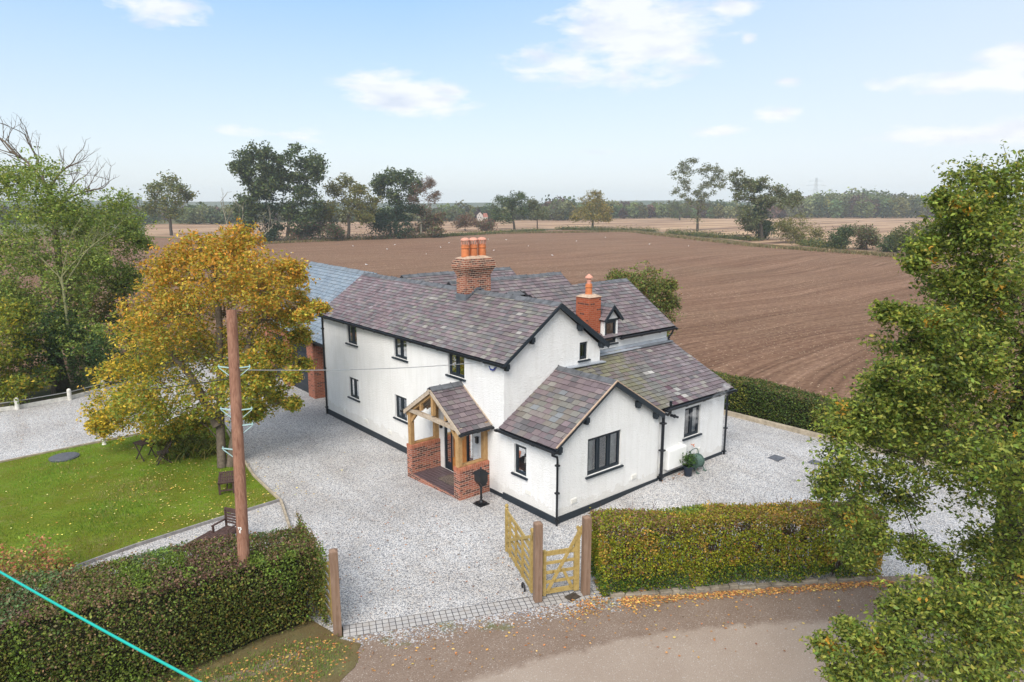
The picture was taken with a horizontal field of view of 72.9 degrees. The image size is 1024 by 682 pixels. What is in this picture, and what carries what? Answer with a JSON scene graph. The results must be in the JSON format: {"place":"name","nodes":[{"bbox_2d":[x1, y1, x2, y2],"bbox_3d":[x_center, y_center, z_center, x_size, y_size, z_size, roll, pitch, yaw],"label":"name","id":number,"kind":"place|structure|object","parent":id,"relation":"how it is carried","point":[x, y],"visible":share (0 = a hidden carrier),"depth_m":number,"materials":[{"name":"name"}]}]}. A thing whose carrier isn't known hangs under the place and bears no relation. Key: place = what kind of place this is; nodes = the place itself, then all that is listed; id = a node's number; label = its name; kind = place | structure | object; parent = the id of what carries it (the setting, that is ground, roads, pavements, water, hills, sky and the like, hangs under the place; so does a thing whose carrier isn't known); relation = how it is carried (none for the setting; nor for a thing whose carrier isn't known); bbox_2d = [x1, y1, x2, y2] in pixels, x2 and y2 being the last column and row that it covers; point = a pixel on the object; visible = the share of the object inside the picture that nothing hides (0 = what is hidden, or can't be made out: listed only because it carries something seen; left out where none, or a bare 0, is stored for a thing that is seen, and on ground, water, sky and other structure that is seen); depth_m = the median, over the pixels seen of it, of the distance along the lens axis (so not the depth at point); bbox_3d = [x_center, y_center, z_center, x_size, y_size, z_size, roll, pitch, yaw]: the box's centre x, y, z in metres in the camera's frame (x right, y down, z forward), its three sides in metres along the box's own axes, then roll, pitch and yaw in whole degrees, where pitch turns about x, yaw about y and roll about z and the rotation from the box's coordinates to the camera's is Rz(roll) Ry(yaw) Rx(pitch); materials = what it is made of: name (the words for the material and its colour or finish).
{"place":"outdoors","nodes":[
{"label":"outdoors","id":0,"kind":"place"},
{"bbox_2d":[0,570,201,681],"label":"sleeved cable","id":1,"kind":"object","parent":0,"point":[105,631],"visible":1,"depth_m":7.36,"materials":[{"name":"plastic"}]},
{"bbox_2d":[0,422,275,593],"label":"lawn","id":2,"kind":"structure","parent":0,"point":[93,490],"depth_m":23.60,"materials":[{"name":"plant"}]},
{"bbox_2d":[0,531,82,591],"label":"red shrub","id":3,"kind":"object","parent":2,"relation":"on","point":[26,564],"visible":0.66,"depth_m":18.08,"materials":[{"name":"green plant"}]},
{"bbox_2d":[48,452,79,461],"bbox_3d":[-17.605,4.558,27.266,1.040,0.125,1.040,-9,14,-39],"label":"tank cover","id":4,"kind":"object","parent":2,"relation":"on","point":[63,457],"visible":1,"depth_m":27.16,"materials":[{"name":"metal"}]},
{"bbox_2d":[133,438,156,461],"bbox_3d":[-14.345,4.271,27.140,0.600,0.722,0.600,6,13,29],"label":"folding table","id":5,"kind":"object","parent":2,"relation":"on","point":[141,443],"visible":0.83,"depth_m":26.96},
{"bbox_2d":[156,438,172,465],"bbox_3d":[-13.385,4.270,26.677,0.618,0.907,0.430,-6,13,-29],"label":"folding chair","id":6,"kind":"object","parent":2,"relation":"on","point":[159,453],"visible":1,"depth_m":26.57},
{"bbox_2d":[5,425,327,551],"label":"fallen leaves","id":7,"kind":"object","parent":2,"relation":"on","point":[166,496],"visible":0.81,"depth_m":23.71,"materials":[{"name":"yellow plant"}]},
{"bbox_2d":[151,429,215,451],"bbox_3d":[-13.079,4.032,28.155,2.543,1.166,1.533,-1,11,-6],"label":"garden shrub","id":8,"kind":"object","parent":2,"relation":"on","point":[177,441],"visible":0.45,"depth_m":27.88,"materials":[{"name":"green plant"}]},
{"bbox_2d":[144,437,228,466],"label":"daylily leaves","id":9,"kind":"object","parent":2,"relation":"on","point":[192,450],"visible":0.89,"depth_m":27.31,"materials":[{"name":"green plant"}]},
{"bbox_2d":[75,216,335,467],"bbox_3d":[-11.694,0.012,26.432,10.474,9.412,6.697,-1,11,-4],"label":"golden tree","id":10,"kind":"object","parent":2,"relation":"on","point":[218,256],"visible":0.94,"depth_m":25.73,"materials":[{"name":"yellow plant"}]},
{"bbox_2d":[217,470,234,494],"bbox_3d":[-9.968,4.961,24.268,0.550,0.452,1.100,-4,12,-20],"label":"garden chair","id":11,"kind":"object","parent":2,"relation":"on","point":[228,478],"visible":0.84,"depth_m":23.98,"materials":[{"name":"wood"}]},
{"bbox_2d":[132,618,363,681],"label":"verge","id":12,"kind":"structure","parent":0,"point":[312,630],"depth_m":14.86,"materials":[{"name":"plant"}]},
{"bbox_2d":[0,200,752,208],"bbox_3d":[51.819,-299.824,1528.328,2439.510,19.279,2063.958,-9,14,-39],"label":"hills","id":13,"kind":"structure","parent":0,"point":[218,204],"depth_m":1500.18,"materials":[{"name":"plant"}]},
{"bbox_2d":[0,352,995,632],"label":"gravel drive","id":14,"kind":"structure","parent":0,"point":[338,476],"depth_m":22.75,"materials":[{"name":"gravel"}]},
{"bbox_2d":[0,377,134,411],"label":"white fence","id":15,"kind":"object","parent":14,"relation":"on","point":[69,396],"visible":0.59,"depth_m":34.85,"materials":[{"name":"paint"}]},
{"bbox_2d":[0,428,159,462],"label":"timber edging","id":16,"kind":"object","parent":14,"relation":"on","point":[79,445],"visible":0.42,"depth_m":28.14,"materials":[{"name":"wood"}]},
{"bbox_2d":[73,499,278,568],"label":"lawn kerb","id":17,"kind":"structure","parent":14,"relation":"on","point":[106,555],"depth_m":20.72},
{"bbox_2d":[182,530,223,558],"bbox_3d":[-8.729,5.823,19.554,0.550,0.422,1.150,4,12,22],"label":"garden table","id":18,"kind":"object","parent":14,"relation":"on","point":[209,534],"visible":0.25,"depth_m":19.77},
{"bbox_2d":[211,507,235,545],"bbox_3d":[-8.258,5.428,20.108,0.640,1.000,0.560,4,12,22],"label":"garden chair","id":19,"kind":"object","parent":14,"relation":"on","point":[225,529],"visible":0.7,"depth_m":20.24,"materials":[{"name":"wood"}]},
{"bbox_2d":[226,429,290,527],"bbox_3d":[-9.555,4.812,25.821,0.371,0.224,11.128,-7,13,-31],"label":"timber edging","id":20,"kind":"object","parent":14,"relation":"on","point":[274,494],"visible":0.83,"depth_m":23.93,"materials":[{"name":"wood"}]},
{"bbox_2d":[305,554,332,622],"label":"drive gate","id":21,"kind":"structure","parent":14,"relation":"on","point":[327,593],"depth_m":16.09,"materials":[{"name":"brown wood"}]},
{"bbox_2d":[5,406,697,617],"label":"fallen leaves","id":22,"kind":"object","parent":14,"relation":"on","point":[371,530],"visible":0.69,"depth_m":20.27,"materials":[{"name":"orange plant"}]},
{"bbox_2d":[473,467,489,507],"bbox_3d":[-1.004,4.694,22.523,0.420,1.290,0.420,-9,14,-39],"label":"post box","id":23,"kind":"object","parent":14,"relation":"on","point":[481,477],"visible":1,"depth_m":22.41,"materials":[{"name":"metal"}]},
{"bbox_2d":[343,584,622,636],"bbox_3d":[-0.519,6.470,16.785,6.954,0.001,0.474,-3,12,-15],"label":"setts strip","id":24,"kind":"object","parent":14,"relation":"on","point":[355,629],"visible":0.91,"depth_m":16.57,"materials":[{"name":"stone"}]},
{"bbox_2d":[679,451,696,476],"bbox_3d":[6.279,4.364,24.655,0.611,0.914,0.639,5,12,22],"label":"potted plant","id":25,"kind":"object","parent":14,"relation":"on","point":[688,468],"visible":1,"depth_m":24.56,"materials":[{"name":"green plant"}]},
{"bbox_2d":[687,448,706,473],"bbox_3d":[6.688,4.328,25.146,0.520,0.836,0.570,-9,14,-39],"label":"hose reel","id":26,"kind":"object","parent":14,"relation":"on","point":[700,461],"visible":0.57,"depth_m":25.03,"materials":[{"name":"green plastic"}]},
{"bbox_2d":[609,573,881,597],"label":"stone kerb","id":27,"kind":"structure","parent":14,"relation":"on","point":[712,588],"depth_m":17.65,"materials":[{"name":"stone"}]},
{"bbox_2d":[724,410,977,471],"bbox_3d":[12.397,3.909,29.693,0.383,0.340,15.014,-10,15,-40],"label":"timber edging","id":28,"kind":"object","parent":14,"relation":"on","point":[775,424],"visible":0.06,"depth_m":30.07,"materials":[{"name":"wood"}]},
{"bbox_2d":[0,229,1023,432],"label":"ploughed field","id":29,"kind":"structure","parent":0,"point":[797,318],"depth_m":90.05,"materials":[{"name":"soil"}]},
{"bbox_2d":[2,276,126,333],"bbox_3d":[-26.055,-0.881,40.017,7.662,5.852,4.122,2,11,11],"label":"hawthorn","id":30,"kind":"object","parent":29,"relation":"on","point":[102,306],"visible":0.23,"depth_m":39.49,"materials":[{"name":"green plant"}]},
{"bbox_2d":[215,188,272,309],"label":"dead sapling","id":31,"kind":"object","parent":29,"relation":"on","point":[241,223],"visible":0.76,"depth_m":49.80,"materials":[{"name":"wood"}]},
{"bbox_2d":[314,172,383,237],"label":"oak tree","id":32,"kind":"object","parent":29,"relation":"on","point":[364,214],"visible":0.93,"depth_m":195.47,"materials":[{"name":"green plant"}]},
{"bbox_2d":[404,175,441,236],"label":"bare tree","id":33,"kind":"object","parent":29,"relation":"on","point":[426,185],"visible":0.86,"depth_m":206.93,"materials":[{"name":"brown plant"}]},
{"bbox_2d":[442,227,547,236],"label":"field hedge","id":34,"kind":"object","parent":29,"relation":"on","point":[478,232],"visible":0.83,"depth_m":232.79,"materials":[{"name":"green plant"}]},
{"bbox_2d":[0,209,1023,637],"bbox_3d":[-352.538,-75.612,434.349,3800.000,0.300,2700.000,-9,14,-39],"label":"ground","id":35,"kind":"structure","parent":0,"point":[46,391],"depth_m":39.30,"materials":[{"name":"plant"}]},
{"bbox_2d":[0,296,67,405],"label":"field maple","id":36,"kind":"object","parent":35,"relation":"on","point":[17,380],"visible":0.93,"depth_m":34.52,"materials":[{"name":"green plant"}]},
{"bbox_2d":[0,299,122,397],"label":"ivy bush","id":37,"kind":"object","parent":35,"relation":"on","point":[91,358],"visible":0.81,"depth_m":35.77,"materials":[{"name":"green plant"}]},
{"bbox_2d":[0,113,130,390],"bbox_3d":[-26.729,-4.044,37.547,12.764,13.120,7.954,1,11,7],"label":"ash tree","id":38,"kind":"object","parent":35,"relation":"on","point":[94,261],"visible":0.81,"depth_m":36.85,"materials":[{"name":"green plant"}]},
{"bbox_2d":[16,196,136,388],"bbox_3d":[-22.575,-2.419,36.477,5.582,10.259,2.458,-2,11,-12],"label":"dead tree","id":39,"kind":"object","parent":35,"relation":"on","point":[61,279],"visible":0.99,"depth_m":35.86,"materials":[{"name":"wood"}]},
{"bbox_2d":[62,186,157,364],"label":"ash tree","id":40,"kind":"object","parent":35,"relation":"on","point":[125,277],"visible":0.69,"depth_m":41.65,"materials":[{"name":"green plant"}]},
{"bbox_2d":[71,301,171,383],"bbox_3d":[-21.878,0.166,39.511,6.118,4.826,4.197,0,11,1],"label":"elder bush","id":41,"kind":"object","parent":35,"relation":"on","point":[105,312],"visible":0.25,"depth_m":39.62,"materials":[{"name":"green plant"}]},
{"bbox_2d":[101,253,176,364],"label":"thorn bush","id":42,"kind":"object","parent":35,"relation":"on","point":[139,289],"visible":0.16,"depth_m":42.34,"materials":[{"name":"green plant"}]},
{"bbox_2d":[0,511,332,681],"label":"long hedge","id":43,"kind":"object","parent":35,"relation":"on","point":[206,600],"visible":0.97,"depth_m":14.48,"materials":[{"name":"green plant"}]},
{"bbox_2d":[136,169,199,234],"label":"oak tree","id":44,"kind":"object","parent":35,"relation":"on","point":[177,188],"visible":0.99,"depth_m":223.33,"materials":[{"name":"green plant"}]},
{"bbox_2d":[0,199,454,223],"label":"distant wood","id":45,"kind":"object","parent":35,"relation":"on","point":[200,213],"visible":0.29,"depth_m":353.02,"materials":[{"name":"green plant"}]},
{"bbox_2d":[218,310,252,563],"bbox_3d":[-6.011,3.034,15.503,0.730,7.403,1.409,-6,13,-28],"label":"utility pole","id":46,"kind":"object","parent":35,"relation":"on","point":[241,510],"visible":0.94,"depth_m":15.37,"materials":[{"name":"brown wood"}]},
{"bbox_2d":[106,378,228,392],"bbox_3d":[-24.335,2.407,38.702,0.021,12.097,57.785,-9,14,-38],"label":"overhead wire","id":47,"kind":"object","parent":46,"relation":"attached to","point":[184,385],"visible":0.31,"depth_m":18.58,"materials":[{"name":"rubber"}]},
{"bbox_2d":[240,362,480,370],"bbox_3d":[-3.432,0.661,19.125,0.018,1.496,8.974,8,14,35],"label":"overhead wire","id":48,"kind":"object","parent":46,"relation":"attached to","point":[355,369],"visible":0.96,"depth_m":18.08,"materials":[{"name":"metal"}]},
{"bbox_2d":[225,139,282,233],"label":"ash tree","id":49,"kind":"object","parent":35,"relation":"on","point":[244,167],"visible":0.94,"depth_m":183.74,"materials":[{"name":"green plant"}]},
{"bbox_2d":[257,192,288,241],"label":"ivy tree","id":50,"kind":"object","parent":35,"relation":"on","point":[273,232],"visible":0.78,"depth_m":185.59,"materials":[{"name":"green plant"}]},
{"bbox_2d":[256,141,332,238],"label":"ash tree","id":51,"kind":"object","parent":35,"relation":"on","point":[297,177],"visible":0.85,"depth_m":187.14,"materials":[{"name":"green plant"}]},
{"bbox_2d":[287,217,346,239],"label":"hawthorn","id":52,"kind":"object","parent":35,"relation":"on","point":[332,230],"visible":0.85,"depth_m":189.46,"materials":[{"name":"green plant"}]},
{"bbox_2d":[264,261,376,398],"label":"garage","id":53,"kind":"structure","parent":35,"relation":"on","point":[332,284],"depth_m":36.16,"materials":[{"name":"stone"}]},
{"bbox_2d":[291,342,308,392],"bbox_3d":[-11.163,1.309,36.926,0.065,2.730,2.446,-9,14,-39],"label":"garage door","id":54,"kind":"structure","parent":53,"relation":"in","point":[303,385],"depth_m":36.83,"materials":[{"name":"grey"}]},
{"bbox_2d":[329,548,341,636],"bbox_3d":[-3.988,5.691,15.676,0.190,2.177,0.190,-3,12,-15],"label":"gate post","id":55,"kind":"object","parent":35,"relation":"on","point":[335,588],"visible":0.86,"depth_m":15.57,"materials":[{"name":"brown wood"}]},
{"bbox_2d":[248,229,445,241],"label":"field hedge","id":56,"kind":"object","parent":35,"relation":"on","point":[424,235],"visible":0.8,"depth_m":196.57,"materials":[{"name":"green plant"}]},
{"bbox_2d":[365,167,422,234],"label":"oak tree","id":57,"kind":"object","parent":35,"relation":"on","point":[381,181],"visible":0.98,"depth_m":209.43,"materials":[{"name":"green plant"}]},
{"bbox_2d":[364,199,427,238],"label":"ivy bush","id":58,"kind":"object","parent":35,"relation":"on","point":[385,224],"visible":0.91,"depth_m":205.07,"materials":[{"name":"green plant"}]},
{"bbox_2d":[395,211,447,237],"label":"thorn bush","id":59,"kind":"object","parent":35,"relation":"on","point":[433,223],"visible":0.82,"depth_m":209.14,"materials":[{"name":"green plant"}]},
{"bbox_2d":[316,237,736,525],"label":"house","id":60,"kind":"structure","parent":35,"relation":"on","point":[565,399],"depth_m":24.75,"materials":[{"name":"white paint"}]},
{"bbox_2d":[345,325,357,346],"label":"window","id":61,"kind":"structure","parent":60,"relation":"in","point":[352,334],"depth_m":30.25,"materials":[{"name":"black glass"}]},
{"bbox_2d":[347,377,359,401],"bbox_3d":[-6.958,2.112,30.668,0.210,0.990,1.080,-9,14,-39],"label":"window","id":62,"kind":"structure","parent":60,"relation":"in","point":[353,382],"depth_m":30.72,"materials":[{"name":"black glass"}]},
{"bbox_2d":[391,338,407,362],"bbox_3d":[-4.346,0.284,27.140,0.210,0.940,1.160,-9,14,-39],"label":"window","id":63,"kind":"structure","parent":60,"relation":"in","point":[400,345],"depth_m":27.20,"materials":[{"name":"black glass"}]},
{"bbox_2d":[393,395,407,423],"bbox_3d":[-4.404,2.694,27.685,0.210,1.020,1.080,-9,14,-39],"label":"window","id":64,"kind":"structure","parent":60,"relation":"in","point":[401,402],"depth_m":27.76,"materials":[{"name":"black glass"}]},
{"bbox_2d":[438,474,453,485],"bbox_3d":[-2.131,4.910,24.502,0.580,0.019,0.900,-9,14,-39],"label":"doormat","id":65,"kind":"object","parent":60,"relation":"on","point":[448,479],"visible":0.71,"depth_m":24.52,"materials":[{"name":"fabric"}]},
{"bbox_2d":[445,354,465,381],"bbox_3d":[-1.936,0.838,24.327,0.210,0.960,1.170,-9,14,-39],"label":"window","id":66,"kind":"structure","parent":60,"relation":"in","point":[457,370],"depth_m":24.37,"materials":[{"name":"black glass"}]},
{"bbox_2d":[452,434,466,465],"bbox_3d":[-1.885,3.810,24.863,0.104,1.976,0.886,-9,14,-39],"label":"door","id":67,"kind":"structure","parent":60,"relation":"in","point":[464,453],"depth_m":24.75,"materials":[{"name":"brown wood"}]},
{"bbox_2d":[511,444,527,480],"bbox_3d":[0.287,3.835,22.202,0.210,1.060,0.770,-9,14,-39],"label":"window","id":68,"kind":"structure","parent":60,"relation":"in","point":[520,450],"depth_m":22.27,"materials":[{"name":"black glass"}]},
{"bbox_2d":[578,341,590,362],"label":"window","id":69,"kind":"structure","parent":60,"relation":"in","point":[584,344],"depth_m":24.67,"materials":[{"name":"black glass"}]},
{"bbox_2d":[585,430,623,479],"bbox_3d":[2.925,3.592,22.270,1.750,1.290,0.270,-9,14,-39],"label":"window","id":70,"kind":"structure","parent":60,"relation":"in","point":[612,440],"depth_m":22.37,"materials":[{"name":"black glass"}]},
{"bbox_2d":[605,320,618,344],"bbox_3d":[3.655,-0.319,25.960,0.800,0.920,0.230,-9,14,-39],"label":"window","id":71,"kind":"structure","parent":60,"relation":"in","point":[612,323],"depth_m":26.06,"materials":[{"name":"black glass"}]},
{"bbox_2d":[682,405,701,440],"bbox_3d":[6.521,2.942,25.289,1.130,1.180,0.270,-9,14,-39],"label":"window","id":72,"kind":"structure","parent":60,"relation":"in","point":[693,411],"depth_m":25.41,"materials":[{"name":"black glass"}]},
{"bbox_2d":[432,194,637,220],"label":"distant wood","id":73,"kind":"object","parent":35,"relation":"on","point":[562,209],"visible":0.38,"depth_m":437.09,"materials":[{"name":"green plant"}]},
{"bbox_2d":[533,521,542,602],"bbox_3d":[0.630,5.424,16.930,0.190,2.217,0.190,-3,12,-15],"label":"gate post","id":74,"kind":"object","parent":35,"relation":"on","point":[537,558],"visible":0.81,"depth_m":16.84,"materials":[{"name":"brown wood"}]},
{"bbox_2d":[505,504,532,592],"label":"drive gate","id":75,"kind":"structure","parent":74,"relation":"attached to","point":[509,518],"depth_m":18.03,"materials":[{"name":"brown wood"}]},
{"bbox_2d":[525,196,551,228],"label":"hawthorn","id":76,"kind":"object","parent":35,"relation":"on","point":[534,207],"visible":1,"depth_m":274.20,"materials":[{"name":"green plant"}]},
{"bbox_2d":[581,515,591,594],"bbox_3d":[1.844,5.361,17.252,0.190,2.217,0.190,-3,12,-15],"label":"gate post","id":77,"kind":"object","parent":35,"relation":"on","point":[586,552],"visible":0.85,"depth_m":17.16,"materials":[{"name":"brown wood"}]},
{"bbox_2d":[542,525,581,595],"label":"garden gate","id":78,"kind":"structure","parent":77,"relation":"attached to","point":[575,549],"depth_m":17.18,"materials":[{"name":"brown wood"}]},
{"bbox_2d":[551,223,659,231],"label":"field hedge","id":79,"kind":"object","parent":35,"relation":"on","point":[649,229],"visible":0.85,"depth_m":264.48,"materials":[{"name":"green plant"}]},
{"bbox_2d":[604,260,685,336],"bbox_3d":[7.709,-1.382,40.172,4.699,6.759,4.848,2,11,12],"label":"rounded bush","id":80,"kind":"object","parent":35,"relation":"on","point":[665,303],"visible":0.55,"depth_m":39.48,"materials":[{"name":"green plant"}]},
{"bbox_2d":[587,496,889,598],"bbox_3d":[5.870,5.240,18.221,7.792,2.092,1.787,-1,11,-6],"label":"beech hedge","id":81,"kind":"object","parent":35,"relation":"on","point":[631,523],"visible":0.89,"depth_m":17.69,"materials":[{"name":"green plant"}]},
{"bbox_2d":[738,184,776,239],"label":"ivy tree","id":82,"kind":"object","parent":35,"relation":"on","point":[767,228],"visible":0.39,"depth_m":197.58,"materials":[{"name":"green plant"}]},
{"bbox_2d":[603,185,1023,218],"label":"distant wood","id":83,"kind":"object","parent":35,"relation":"on","point":[864,204],"visible":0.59,"depth_m":503.13,"materials":[{"name":"green plant"}]},
{"bbox_2d":[708,368,1004,467],"bbox_3d":[13.141,2.977,30.793,2.861,1.839,24.386,-9,14,-39],"label":"back hedge","id":84,"kind":"object","parent":35,"relation":"on","point":[780,403],"visible":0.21,"depth_m":30.94,"materials":[{"name":"green plant"}]},
{"bbox_2d":[797,140,1023,681],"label":"oak tree","id":85,"kind":"object","parent":35,"relation":"on","point":[991,606],"visible":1,"depth_m":11.34,"materials":[{"name":"green plant"}]},
{"bbox_2d":[879,218,944,250],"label":"hedgerow bush","id":86,"kind":"object","parent":35,"relation":"on","point":[901,237],"visible":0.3,"depth_m":136.50,"materials":[{"name":"green plant"}]},
{"bbox_2d":[0,0,1023,202],"label":"sky","id":87,"kind":"structure","parent":0,"point":[484,99],"materials":[{"name":"blue"}]},
{"bbox_2d":[145,217,1023,263],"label":"stubble field","id":88,"kind":"structure","parent":0,"point":[884,225],"depth_m":315.20,"materials":[{"name":"plant"}]},
{"bbox_2d":[448,212,480,230],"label":"thorn bush","id":89,"kind":"object","parent":88,"relation":"on","point":[463,220],"visible":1,"depth_m":256.51,"materials":[{"name":"green plant"}]},
{"bbox_2d":[472,216,497,230],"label":"thorn bush","id":90,"kind":"object","parent":88,"relation":"on","point":[489,225],"visible":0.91,"depth_m":260.89,"materials":[{"name":"brown plant"}]},
{"bbox_2d":[488,190,529,229],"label":"oak tree","id":91,"kind":"object","parent":88,"relation":"on","point":[519,198],"visible":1,"depth_m":270.55,"materials":[{"name":"green plant"}]},
{"bbox_2d":[569,188,614,227],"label":"oak tree","id":92,"kind":"object","parent":88,"relation":"on","point":[585,213],"visible":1,"depth_m":294.30,"materials":[{"name":"green plant"}]},
{"bbox_2d":[666,198,694,219],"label":"oak tree","id":93,"kind":"object","parent":88,"relation":"on","point":[676,208],"visible":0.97,"depth_m":443.41,"materials":[{"name":"green plant"}]},
{"bbox_2d":[667,157,727,230],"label":"ash tree","id":94,"kind":"object","parent":88,"relation":"on","point":[708,185],"visible":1,"depth_m":260.31,"materials":[{"name":"green plant"}]},
{"bbox_2d":[663,226,764,240],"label":"field hedge","id":95,"kind":"object","parent":88,"relation":"on","point":[743,237],"visible":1,"depth_m":208.98,"materials":[{"name":"green plant"}]},
{"bbox_2d":[725,167,804,239],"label":"ash tree","id":96,"kind":"object","parent":88,"relation":"on","point":[745,183],"visible":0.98,"depth_m":190.83,"materials":[{"name":"green plant"}]},
{"bbox_2d":[771,211,826,243],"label":"hedgerow bush","id":97,"kind":"object","parent":88,"relation":"on","point":[787,229],"visible":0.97,"depth_m":177.06,"materials":[{"name":"green plant"}]},
{"bbox_2d":[791,233,852,248],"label":"field hedge","id":98,"kind":"object","parent":88,"relation":"on","point":[812,242],"visible":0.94,"depth_m":161.75,"materials":[{"name":"green plant"}]},
{"bbox_2d":[825,224,855,249],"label":"hedgerow bush","id":99,"kind":"object","parent":88,"relation":"on","point":[843,233],"visible":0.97,"depth_m":154.05,"materials":[{"name":"green plant"}]},
{"bbox_2d":[847,220,882,249],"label":"hedgerow bush","id":100,"kind":"object","parent":88,"relation":"on","point":[862,233],"visible":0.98,"depth_m":151.40,"materials":[{"name":"green plant"}]},
{"bbox_2d":[872,231,899,251],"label":"hedgerow bush","id":101,"kind":"object","parent":88,"relation":"on","point":[887,243],"visible":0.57,"depth_m":146.29,"materials":[{"name":"green plant"}]},
{"bbox_2d":[248,230,952,259],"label":"field margin grass","id":102,"kind":"structure","parent":0,"point":[826,250],"depth_m":180.00,"materials":[{"name":"green plant"}]},
{"bbox_2d":[208,572,1023,681],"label":"road","id":103,"kind":"structure","parent":0,"point":[615,650],"depth_m":15.49,"materials":[{"name":"asphalt"}]},
{"bbox_2d":[168,579,907,681],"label":"fallen leaves","id":104,"kind":"object","parent":103,"relation":"on","point":[643,598],"visible":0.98,"depth_m":17.05,"materials":[{"name":"orange plant"}]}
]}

